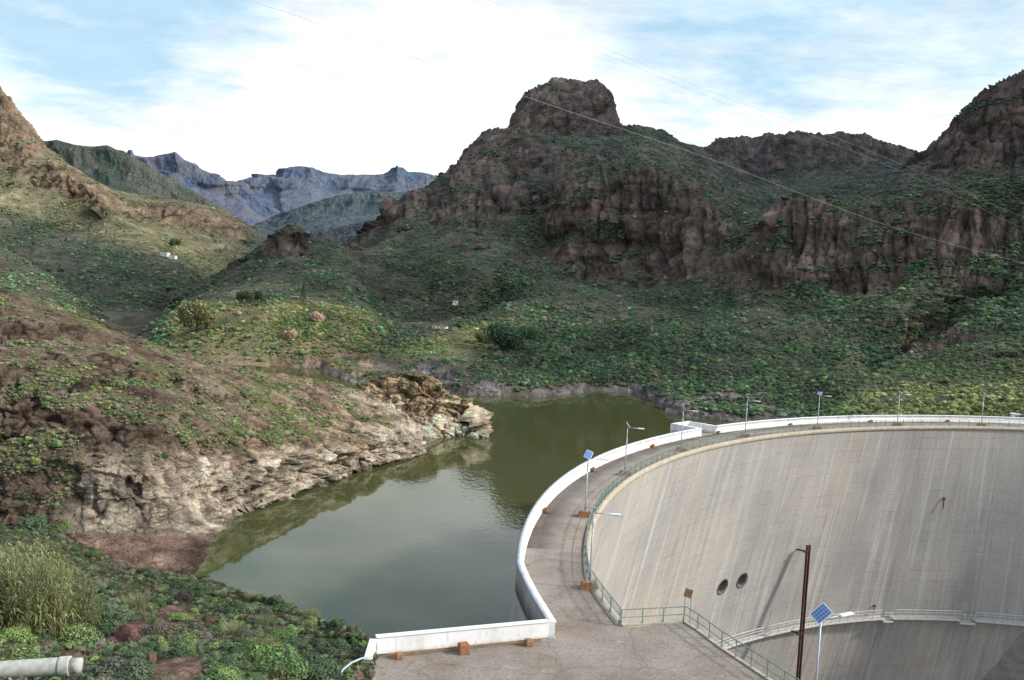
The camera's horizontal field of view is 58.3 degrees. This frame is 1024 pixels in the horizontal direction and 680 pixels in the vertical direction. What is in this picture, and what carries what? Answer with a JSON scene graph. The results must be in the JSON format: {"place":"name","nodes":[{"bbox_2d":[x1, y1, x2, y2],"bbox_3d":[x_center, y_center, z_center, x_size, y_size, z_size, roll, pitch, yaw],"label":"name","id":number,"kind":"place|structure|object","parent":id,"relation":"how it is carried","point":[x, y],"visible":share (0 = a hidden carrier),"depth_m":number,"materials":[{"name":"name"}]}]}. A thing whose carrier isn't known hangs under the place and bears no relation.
{"place":"outdoors","nodes":[
{"label":"outdoors","id":0,"kind":"place"},
{"bbox_2d":[42,140,262,234],"bbox_3d":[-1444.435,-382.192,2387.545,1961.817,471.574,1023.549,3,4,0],"label":"forested hills","id":1,"kind":"structure","parent":0,"point":[112,167],"depth_m":2536.53,"materials":[{"name":"plant"}]},
{"bbox_2d":[0,527,371,679],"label":"hillside","id":2,"kind":"structure","parent":0,"point":[187,668],"depth_m":65.46,"materials":[{"name":"plant"}]},
{"bbox_2d":[0,623,36,645],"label":"shrub","id":3,"kind":"object","parent":2,"relation":"on","point":[18,634],"visible":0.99,"depth_m":40.59,"materials":[{"name":"green plant"}]},
{"bbox_2d":[0,640,43,659],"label":"shrub","id":4,"kind":"object","parent":2,"relation":"on","point":[25,650],"visible":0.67,"depth_m":38.12,"materials":[{"name":"green plant"}]},
{"bbox_2d":[0,547,65,638],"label":"reed clump","id":5,"kind":"object","parent":2,"relation":"on","point":[8,610],"visible":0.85,"depth_m":42.06,"materials":[{"name":"green plant"}]},
{"bbox_2d":[17,513,49,533],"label":"shrub","id":6,"kind":"object","parent":2,"relation":"on","point":[36,522],"visible":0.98,"depth_m":106.15,"materials":[{"name":"green plant"}]},
{"bbox_2d":[0,532,78,594],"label":"reed clump","id":7,"kind":"object","parent":2,"relation":"on","point":[18,550],"visible":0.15,"depth_m":50.97,"materials":[{"name":"green plant"}]},
{"bbox_2d":[0,656,83,678],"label":"water pipe","id":8,"kind":"object","parent":2,"relation":"on","point":[61,666],"visible":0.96,"depth_m":30.09,"materials":[{"name":"concrete"}]},
{"bbox_2d":[0,550,84,639],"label":"reed clump","id":9,"kind":"object","parent":2,"relation":"on","point":[56,608],"visible":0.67,"depth_m":43.25,"materials":[{"name":"green plant"}]},
{"bbox_2d":[33,541,63,558],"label":"grass tuft","id":10,"kind":"object","parent":2,"relation":"on","point":[52,550],"visible":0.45,"depth_m":87.28,"materials":[{"name":"green plant"}]},
{"bbox_2d":[44,521,72,534],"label":"shrub","id":11,"kind":"object","parent":2,"relation":"on","point":[63,526],"visible":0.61,"depth_m":110.21,"materials":[{"name":"green plant"}]},
{"bbox_2d":[24,557,105,626],"bbox_3d":[-23.551,13.089,47.614,4.395,3.526,4.467,-1,5,-44],"label":"reed clump","id":12,"kind":"object","parent":2,"relation":"on","point":[84,602],"visible":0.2,"depth_m":47.94,"materials":[{"name":"green plant"}]},
{"bbox_2d":[56,622,104,646],"bbox_3d":[-20.858,14.184,43.782,2.167,1.037,2.668,4,4,13],"label":"shrub","id":13,"kind":"object","parent":2,"relation":"on","point":[79,632],"visible":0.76,"depth_m":43.81,"materials":[{"name":"green plant"}]},
{"bbox_2d":[72,588,105,625],"bbox_3d":[-23.012,14.553,49.515,2.344,2.073,2.721,2,4,-21],"label":"reed clump","id":14,"kind":"object","parent":2,"relation":"on","point":[94,614],"visible":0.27,"depth_m":49.54,"materials":[{"name":"green plant"}]},
{"bbox_2d":[85,550,98,556],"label":"shrub","id":15,"kind":"object","parent":2,"relation":"on","point":[92,553],"visible":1,"depth_m":96.94,"materials":[{"name":"green plant"}]},
{"bbox_2d":[93,579,106,587],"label":"shrub","id":16,"kind":"object","parent":2,"relation":"on","point":[101,584],"visible":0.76,"depth_m":71.61,"materials":[{"name":"green plant"}]},
{"bbox_2d":[77,656,147,679],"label":"shrub","id":17,"kind":"object","parent":2,"relation":"on","point":[120,670],"visible":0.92,"depth_m":33.91,"materials":[{"name":"green plant"}]},
{"bbox_2d":[94,608,130,629],"bbox_3d":[-22.010,15.287,50.242,1.811,1.104,2.290,5,4,23],"label":"shrub","id":18,"kind":"object","parent":2,"relation":"on","point":[110,616],"visible":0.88,"depth_m":50.05,"materials":[{"name":"green plant"}]},
{"bbox_2d":[104,581,122,590],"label":"shrub","id":19,"kind":"object","parent":2,"relation":"on","point":[116,585],"visible":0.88,"depth_m":72.50,"materials":[{"name":"green plant"}]},
{"bbox_2d":[105,563,122,573],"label":"shrub","id":20,"kind":"object","parent":2,"relation":"on","point":[116,567],"visible":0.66,"depth_m":90.19,"materials":[{"name":"grey plant"}]},
{"bbox_2d":[113,624,138,643],"bbox_3d":[-20.107,15.486,47.924,1.349,1.411,1.173,6,5,39],"label":"boulder","id":21,"kind":"object","parent":2,"relation":"on","point":[125,632],"visible":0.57,"depth_m":47.58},
{"bbox_2d":[116,648,146,660],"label":"shrub","id":22,"kind":"object","parent":2,"relation":"on","point":[132,654],"visible":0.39,"depth_m":38.90,"materials":[{"name":"green plant"}]},
{"bbox_2d":[112,590,153,610],"bbox_3d":[-25.990,18.053,63.359,2.981,1.142,2.873,3,4,1],"label":"grass tuft","id":23,"kind":"object","parent":2,"relation":"on","point":[139,603],"visible":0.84,"depth_m":63.32,"materials":[{"name":"green plant"}]},
{"bbox_2d":[130,660,156,679],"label":"shrub","id":24,"kind":"object","parent":2,"relation":"on","point":[148,668],"visible":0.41,"depth_m":34.97,"materials":[{"name":"green plant"}]},
{"bbox_2d":[132,646,156,654],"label":"shrub","id":25,"kind":"object","parent":2,"relation":"on","point":[146,650],"visible":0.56,"depth_m":42.79,"materials":[{"name":"green plant"}]},
{"bbox_2d":[136,562,152,572],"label":"grass tuft","id":26,"kind":"object","parent":2,"relation":"on","point":[147,569],"visible":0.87,"depth_m":94.56,"materials":[{"name":"green plant"}]},
{"bbox_2d":[146,652,156,662],"bbox_3d":[-15.263,13.537,38.794,0.440,0.648,0.470,0,5,-34],"label":"boulder","id":27,"kind":"object","parent":2,"relation":"on","point":[151,656],"visible":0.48,"depth_m":38.70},
{"bbox_2d":[141,641,162,652],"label":"shrub","id":28,"kind":"object","parent":2,"relation":"on","point":[156,647],"visible":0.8,"depth_m":43.95,"materials":[{"name":"green plant"}]},
{"bbox_2d":[144,569,160,577],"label":"shrub","id":29,"kind":"object","parent":2,"relation":"on","point":[151,572],"visible":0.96,"depth_m":92.68,"materials":[{"name":"green plant"}]},
{"bbox_2d":[141,637,168,649],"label":"shrub","id":30,"kind":"object","parent":2,"relation":"on","point":[164,645],"visible":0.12,"depth_m":45.31,"materials":[{"name":"green plant"}]},
{"bbox_2d":[144,621,172,634],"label":"shrub","id":31,"kind":"object","parent":2,"relation":"on","point":[153,628],"visible":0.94,"depth_m":50.45,"materials":[{"name":"grey plant"}]},
{"bbox_2d":[156,646,193,659],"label":"shrub","id":32,"kind":"object","parent":2,"relation":"on","point":[176,651],"visible":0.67,"depth_m":41.90,"materials":[{"name":"green plant"}]},
{"bbox_2d":[169,580,188,589],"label":"shrub","id":33,"kind":"object","parent":2,"relation":"on","point":[181,584],"visible":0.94,"depth_m":85.98,"materials":[{"name":"green plant"}]},
{"bbox_2d":[165,612,193,621],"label":"shrub","id":34,"kind":"object","parent":2,"relation":"on","point":[179,616],"visible":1,"depth_m":62.62,"materials":[{"name":"green plant"}]},
{"bbox_2d":[174,590,191,603],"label":"boulder","id":35,"kind":"object","parent":2,"relation":"on","point":[181,596],"visible":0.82,"depth_m":74.39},
{"bbox_2d":[168,632,198,650],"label":"shrub","id":36,"kind":"object","parent":2,"relation":"on","point":[181,641],"visible":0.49,"depth_m":46.60,"materials":[{"name":"green plant"}]},
{"bbox_2d":[0,524,379,679],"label":"ground cover","id":37,"kind":"object","parent":2,"relation":"on","point":[89,652],"visible":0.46,"depth_m":55.58,"materials":[{"name":"green plant"}]},
{"bbox_2d":[339,656,372,675],"bbox_3d":[-7.902,16.241,45.755,0.256,0.450,3.285,5,4,23],"label":"metal handrail","id":38,"kind":"object","parent":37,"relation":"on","point":[346,666],"visible":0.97,"depth_m":45.93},
{"bbox_2d":[190,628,211,637],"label":"shrub","id":39,"kind":"object","parent":2,"relation":"on","point":[203,633],"visible":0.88,"depth_m":51.82,"materials":[{"name":"grey plant"}]},
{"bbox_2d":[191,584,211,596],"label":"shrub","id":40,"kind":"object","parent":2,"relation":"on","point":[200,590],"visible":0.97,"depth_m":82.48,"materials":[{"name":"green plant"}]},
{"bbox_2d":[204,640,222,650],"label":"shrub","id":41,"kind":"object","parent":2,"relation":"on","point":[213,645],"visible":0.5,"depth_m":48.37,"materials":[{"name":"green plant"}]},
{"bbox_2d":[202,655,239,670],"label":"shrub","id":42,"kind":"object","parent":2,"relation":"on","point":[227,660],"visible":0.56,"depth_m":38.45,"materials":[{"name":"green plant"}]},
{"bbox_2d":[209,664,240,679],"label":"shrub","id":43,"kind":"object","parent":2,"relation":"on","point":[230,674],"visible":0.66,"depth_m":37.16,"materials":[{"name":"green plant"}]},
{"bbox_2d":[206,661,243,677],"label":"shrub","id":44,"kind":"object","parent":2,"relation":"on","point":[238,671],"visible":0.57,"depth_m":37.86,"materials":[{"name":"green plant"}]},
{"bbox_2d":[209,640,244,655],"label":"shrub","id":45,"kind":"object","parent":2,"relation":"on","point":[225,645],"visible":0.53,"depth_m":47.45,"materials":[{"name":"green plant"}]},
{"bbox_2d":[215,599,248,614],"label":"shrub","id":46,"kind":"object","parent":2,"relation":"on","point":[235,606],"visible":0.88,"depth_m":68.73,"materials":[{"name":"green plant"}]},
{"bbox_2d":[211,616,253,636],"bbox_3d":[-17.096,17.868,56.466,3.088,1.124,2.976,5,4,25],"label":"grass tuft","id":47,"kind":"object","parent":2,"relation":"on","point":[231,630],"visible":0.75,"depth_m":56.63,"materials":[{"name":"green plant"}]},
{"bbox_2d":[225,637,263,660],"bbox_3d":[-14.094,16.218,47.764,2.931,1.093,2.095,1,4,-30],"label":"shrub","id":48,"kind":"object","parent":2,"relation":"on","point":[246,644],"visible":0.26,"depth_m":47.92,"materials":[{"name":"green plant"}]},
{"bbox_2d":[240,628,257,636],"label":"shrub","id":49,"kind":"object","parent":2,"relation":"on","point":[249,632],"visible":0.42,"depth_m":57.84,"materials":[{"name":"grey plant"}]},
{"bbox_2d":[243,589,260,601],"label":"grass tuft","id":50,"kind":"object","parent":2,"relation":"on","point":[251,597],"visible":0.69,"depth_m":80.69,"materials":[{"name":"green plant"}]},
{"bbox_2d":[237,633,267,643],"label":"shrub","id":51,"kind":"object","parent":2,"relation":"on","point":[243,640],"visible":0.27,"depth_m":54.74,"materials":[{"name":"green plant"}]},
{"bbox_2d":[247,630,281,659],"bbox_3d":[-12.843,16.053,47.677,2.165,1.725,2.200,1,4,-27],"label":"reed clump","id":52,"kind":"object","parent":2,"relation":"on","point":[270,639],"visible":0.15,"depth_m":47.90,"materials":[{"name":"green plant"}]},
{"bbox_2d":[254,614,276,625],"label":"reed clump","id":53,"kind":"object","parent":2,"relation":"on","point":[265,620],"visible":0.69,"depth_m":63.35,"materials":[{"name":"green plant"}]},
{"bbox_2d":[241,647,295,679],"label":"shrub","id":54,"kind":"object","parent":2,"relation":"on","point":[271,673],"visible":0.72,"depth_m":40.63,"materials":[{"name":"green plant"}]},
{"bbox_2d":[241,642,308,679],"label":"shrub","id":55,"kind":"object","parent":2,"relation":"on","point":[261,647],"visible":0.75,"depth_m":41.56,"materials":[{"name":"green plant"}]},
{"bbox_2d":[267,628,297,641],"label":"shrub","id":56,"kind":"object","parent":2,"relation":"on","point":[283,633],"visible":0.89,"depth_m":56.81,"materials":[{"name":"green plant"}]},
{"bbox_2d":[287,637,308,646],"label":"shrub","id":57,"kind":"object","parent":2,"relation":"on","point":[296,641],"visible":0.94,"depth_m":54.77,"materials":[{"name":"green plant"}]},
{"bbox_2d":[296,615,317,627],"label":"shrub","id":58,"kind":"object","parent":2,"relation":"on","point":[308,621],"visible":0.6,"depth_m":62.30,"materials":[{"name":"green plant"}]},
{"bbox_2d":[304,605,321,618],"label":"reed clump","id":59,"kind":"object","parent":2,"relation":"on","point":[312,612],"visible":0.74,"depth_m":65.03,"materials":[{"name":"green plant"}]},
{"bbox_2d":[292,651,343,679],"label":"shrub","id":60,"kind":"object","parent":2,"relation":"on","point":[318,666],"visible":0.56,"depth_m":43.89,"materials":[{"name":"green plant"}]},
{"bbox_2d":[313,637,351,654],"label":"shrub","id":61,"kind":"object","parent":2,"relation":"on","point":[337,644],"visible":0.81,"depth_m":52.17,"materials":[{"name":"green plant"}]},
{"bbox_2d":[364,639,376,659],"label":"return wall","id":62,"kind":"structure","parent":2,"relation":"on","point":[371,648],"depth_m":49.64,"materials":[{"name":"beige concrete"}]},
{"bbox_2d":[127,150,280,224],"bbox_3d":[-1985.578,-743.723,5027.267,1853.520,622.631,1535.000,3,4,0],"label":"distant mountains","id":63,"kind":"structure","parent":0,"point":[239,200],"depth_m":5079.29,"materials":[{"name":"stone"}]},
{"bbox_2d":[0,290,432,576],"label":"headland","id":64,"kind":"structure","parent":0,"point":[178,513],"depth_m":130.61,"materials":[{"name":"stone"}]},
{"bbox_2d":[0,294,400,526],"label":"headland scrub","id":65,"kind":"object","parent":64,"relation":"on","point":[48,435],"visible":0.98,"depth_m":135.95,"materials":[{"name":"green plant"}]},
{"bbox_2d":[250,191,407,236],"bbox_3d":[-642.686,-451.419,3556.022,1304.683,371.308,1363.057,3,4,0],"label":"forested hills","id":66,"kind":"structure","parent":0,"point":[336,211],"depth_m":3697.58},
{"bbox_2d":[237,165,436,211],"bbox_3d":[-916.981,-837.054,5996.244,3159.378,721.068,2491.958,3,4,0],"label":"distant mountains","id":67,"kind":"structure","parent":0,"point":[287,189],"depth_m":6289.56,"materials":[{"name":"stone"}]},
{"bbox_2d":[309,220,374,245],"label":"forested hills","id":68,"kind":"structure","parent":0,"point":[339,235],"depth_m":1904.20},
{"bbox_2d":[352,371,493,438],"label":"headland","id":69,"kind":"structure","parent":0,"point":[435,414],"depth_m":201.90,"materials":[{"name":"stone"}]},
{"bbox_2d":[353,370,466,407],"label":"headland scrub","id":70,"kind":"object","parent":69,"relation":"on","point":[419,375],"visible":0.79,"depth_m":205.46,"materials":[{"name":"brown plant"}]},
{"bbox_2d":[193,361,737,638],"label":"water","id":71,"kind":"structure","parent":0,"point":[429,539],"depth_m":127.49,"materials":[{"name":"liquid"}]},
{"bbox_2d":[0,69,1023,422],"bbox_3d":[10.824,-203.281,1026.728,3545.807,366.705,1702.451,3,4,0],"label":"hills","id":72,"kind":"structure","parent":0,"point":[968,231],"depth_m":664.84,"materials":[{"name":"plant"}]},
{"bbox_2d":[168,237,181,246],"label":"tree","id":73,"kind":"object","parent":72,"relation":"on","point":[174,242],"visible":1,"depth_m":798.63,"materials":[{"name":"green plant"}]},
{"bbox_2d":[177,299,216,330],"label":"tree","id":74,"kind":"object","parent":72,"relation":"on","point":[199,313],"visible":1,"depth_m":352.25,"materials":[{"name":"green plant"}]},
{"bbox_2d":[235,290,254,304],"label":"tree","id":75,"kind":"object","parent":72,"relation":"on","point":[243,295],"visible":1,"depth_m":395.94,"materials":[{"name":"green plant"}]},
{"bbox_2d":[252,289,265,305],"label":"tree","id":76,"kind":"object","parent":72,"relation":"on","point":[259,294],"visible":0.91,"depth_m":401.98,"materials":[{"name":"green plant"}]},
{"bbox_2d":[287,329,297,338],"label":"boulder","id":77,"kind":"object","parent":72,"relation":"on","point":[292,334],"visible":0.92,"depth_m":346.19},
{"bbox_2d":[299,283,306,302],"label":"conifer tree","id":78,"kind":"object","parent":72,"relation":"on","point":[303,290],"visible":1,"depth_m":415.26,"materials":[{"name":"green plant"}]},
{"bbox_2d":[310,311,324,322],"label":"boulder","id":79,"kind":"object","parent":72,"relation":"on","point":[315,316],"visible":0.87,"depth_m":373.76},
{"bbox_2d":[378,198,392,214],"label":"boulder","id":80,"kind":"object","parent":72,"relation":"on","point":[385,204],"visible":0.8,"depth_m":845.06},
{"bbox_2d":[474,330,488,341],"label":"tree","id":81,"kind":"object","parent":72,"relation":"on","point":[479,335],"visible":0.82,"depth_m":385.25,"materials":[{"name":"green plant"}]},
{"bbox_2d":[483,319,523,350],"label":"tree","id":82,"kind":"object","parent":72,"relation":"on","point":[503,337],"visible":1,"depth_m":359.43,"materials":[{"name":"green plant"}]},
{"bbox_2d":[0,80,1023,331],"bbox_3d":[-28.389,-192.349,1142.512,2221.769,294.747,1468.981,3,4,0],"label":"hillside scrub","id":83,"kind":"object","parent":72,"relation":"on","point":[850,302],"visible":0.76,"depth_m":580.12,"materials":[{"name":"green plant"}]},
{"bbox_2d":[517,324,540,338],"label":"tree","id":84,"kind":"object","parent":72,"relation":"on","point":[530,330],"visible":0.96,"depth_m":394.28,"materials":[{"name":"green plant"}]},
{"bbox_2d":[137,291,1023,418],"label":"hillside scrub","id":85,"kind":"object","parent":72,"relation":"on","point":[559,358],"visible":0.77,"depth_m":333.73,"materials":[{"name":"green plant"}]},
{"bbox_2d":[250,0,1021,262],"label":"power cable","id":86,"kind":"object","parent":72,"relation":"on","point":[584,116],"visible":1,"depth_m":186.63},
{"bbox_2d":[474,0,1017,225],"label":"power cable","id":87,"kind":"object","parent":72,"relation":"on","point":[727,104],"visible":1,"depth_m":263.28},
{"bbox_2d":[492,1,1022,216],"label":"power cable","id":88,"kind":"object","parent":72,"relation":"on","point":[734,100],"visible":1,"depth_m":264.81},
{"bbox_2d":[0,0,1023,181],"label":"sky","id":89,"kind":"structure","parent":0,"point":[238,89],"materials":[{"name":"white"}]},
{"bbox_2d":[372,548,765,679],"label":"pavement","id":90,"kind":"structure","parent":0,"point":[592,641],"depth_m":53.25,"materials":[{"name":"concrete"}]},
{"bbox_2d":[375,619,548,657],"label":"parapet wall","id":91,"kind":"structure","parent":90,"relation":"on","point":[419,640],"depth_m":52.78,"materials":[{"name":"beige concrete"}]},
{"bbox_2d":[384,638,545,654],"bbox_3d":[-2.564,17.641,52.883,9.801,0.090,0.070,2,4,-21],"label":"conduit","id":92,"kind":"object","parent":91,"relation":"attached to","point":[470,646],"visible":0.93,"depth_m":52.94,"materials":[{"name":"orange metal"}]},
{"bbox_2d":[457,641,469,654],"bbox_3d":[-2.753,17.580,52.391,0.620,0.607,0.558,2,4,-21],"label":"concrete block","id":93,"kind":"object","parent":90,"relation":"on","point":[463,647],"depth_m":52.17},
{"bbox_2d":[524,638,532,646],"bbox_3d":[0.984,17.769,53.948,0.420,0.421,0.378,2,4,-21],"label":"concrete block","id":94,"kind":"object","parent":90,"relation":"on","point":[528,642],"depth_m":53.81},
{"bbox_2d":[580,506,620,590],"bbox_3d":[6.231,14.590,64.466,2.514,5.897,1.000,3,4,0],"label":"street lamp","id":95,"kind":"object","parent":90,"relation":"on","point":[587,585],"visible":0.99,"depth_m":64.28,"materials":[{"name":"grey metal"}]},
{"bbox_2d":[683,588,692,622],"bbox_3d":[11.246,17.023,58.771,0.606,2.354,0.090,4,4,20],"label":"sign","id":96,"kind":"object","parent":90,"relation":"on","point":[688,593],"visible":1,"depth_m":58.70,"materials":[{"name":"metal"}]},
{"bbox_2d":[622,620,771,679],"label":"kerb","id":97,"kind":"structure","parent":90,"relation":"on","point":[731,654],"depth_m":56.58,"materials":[{"name":"beige concrete"}]},
{"bbox_2d":[619,606,798,679],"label":"platform railing","id":98,"kind":"object","parent":97,"relation":"on","point":[737,641],"visible":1,"depth_m":55.56,"materials":[{"name":"metal"}]},
{"bbox_2d":[810,602,853,679],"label":"street lamp","id":99,"kind":"object","parent":90,"relation":"on","point":[821,613],"visible":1,"depth_m":45.59,"materials":[{"name":"grey metal"}]},
{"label":"gorge","id":100,"kind":"structure","parent":0,"visible":0},
{"bbox_2d":[510,415,1023,679],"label":"dam","id":101,"kind":"structure","parent":100,"relation":"on","point":[723,530],"depth_m":154.28,"materials":[{"name":"concrete"}]},
{"bbox_2d":[578,450,608,517],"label":"street lamp","id":102,"kind":"object","parent":101,"relation":"on","point":[584,513],"visible":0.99,"depth_m":84.06,"materials":[{"name":"grey metal"}]},
{"bbox_2d":[619,422,643,475],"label":"street lamp","id":103,"kind":"object","parent":101,"relation":"on","point":[621,471],"visible":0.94,"depth_m":103.27,"materials":[{"name":"grey metal"}]},
{"bbox_2d":[676,406,697,451],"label":"street lamp","id":104,"kind":"object","parent":101,"relation":"on","point":[679,447],"visible":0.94,"depth_m":120.33,"materials":[{"name":"grey metal"}]},
{"bbox_2d":[740,397,760,437],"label":"street lamp","id":105,"kind":"object","parent":101,"relation":"on","point":[744,436],"visible":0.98,"depth_m":134.67,"materials":[{"name":"grey metal"}]},
{"bbox_2d":[791,545,810,679],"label":"rusty pipe","id":106,"kind":"object","parent":101,"relation":"attached to","point":[807,551],"visible":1,"depth_m":151.62,"materials":[{"name":"metal"}]},
{"bbox_2d":[585,419,1023,624],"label":"crest railing","id":107,"kind":"object","parent":101,"relation":"on","point":[588,528],"visible":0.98,"depth_m":111.80,"materials":[{"name":"metal"}]},
{"bbox_2d":[812,392,831,429],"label":"street lamp","id":108,"kind":"object","parent":101,"relation":"on","point":[819,393],"visible":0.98,"depth_m":146.48,"materials":[{"name":"grey metal"}]},
{"bbox_2d":[717,609,1023,648],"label":"catwalk","id":109,"kind":"object","parent":101,"relation":"attached to","point":[749,638],"visible":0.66,"depth_m":163.33,"materials":[{"name":"metal"}]},
{"bbox_2d":[893,390,910,425],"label":"street lamp","id":110,"kind":"object","parent":101,"relation":"on","point":[897,424],"visible":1,"depth_m":155.30,"materials":[{"name":"grey metal"}]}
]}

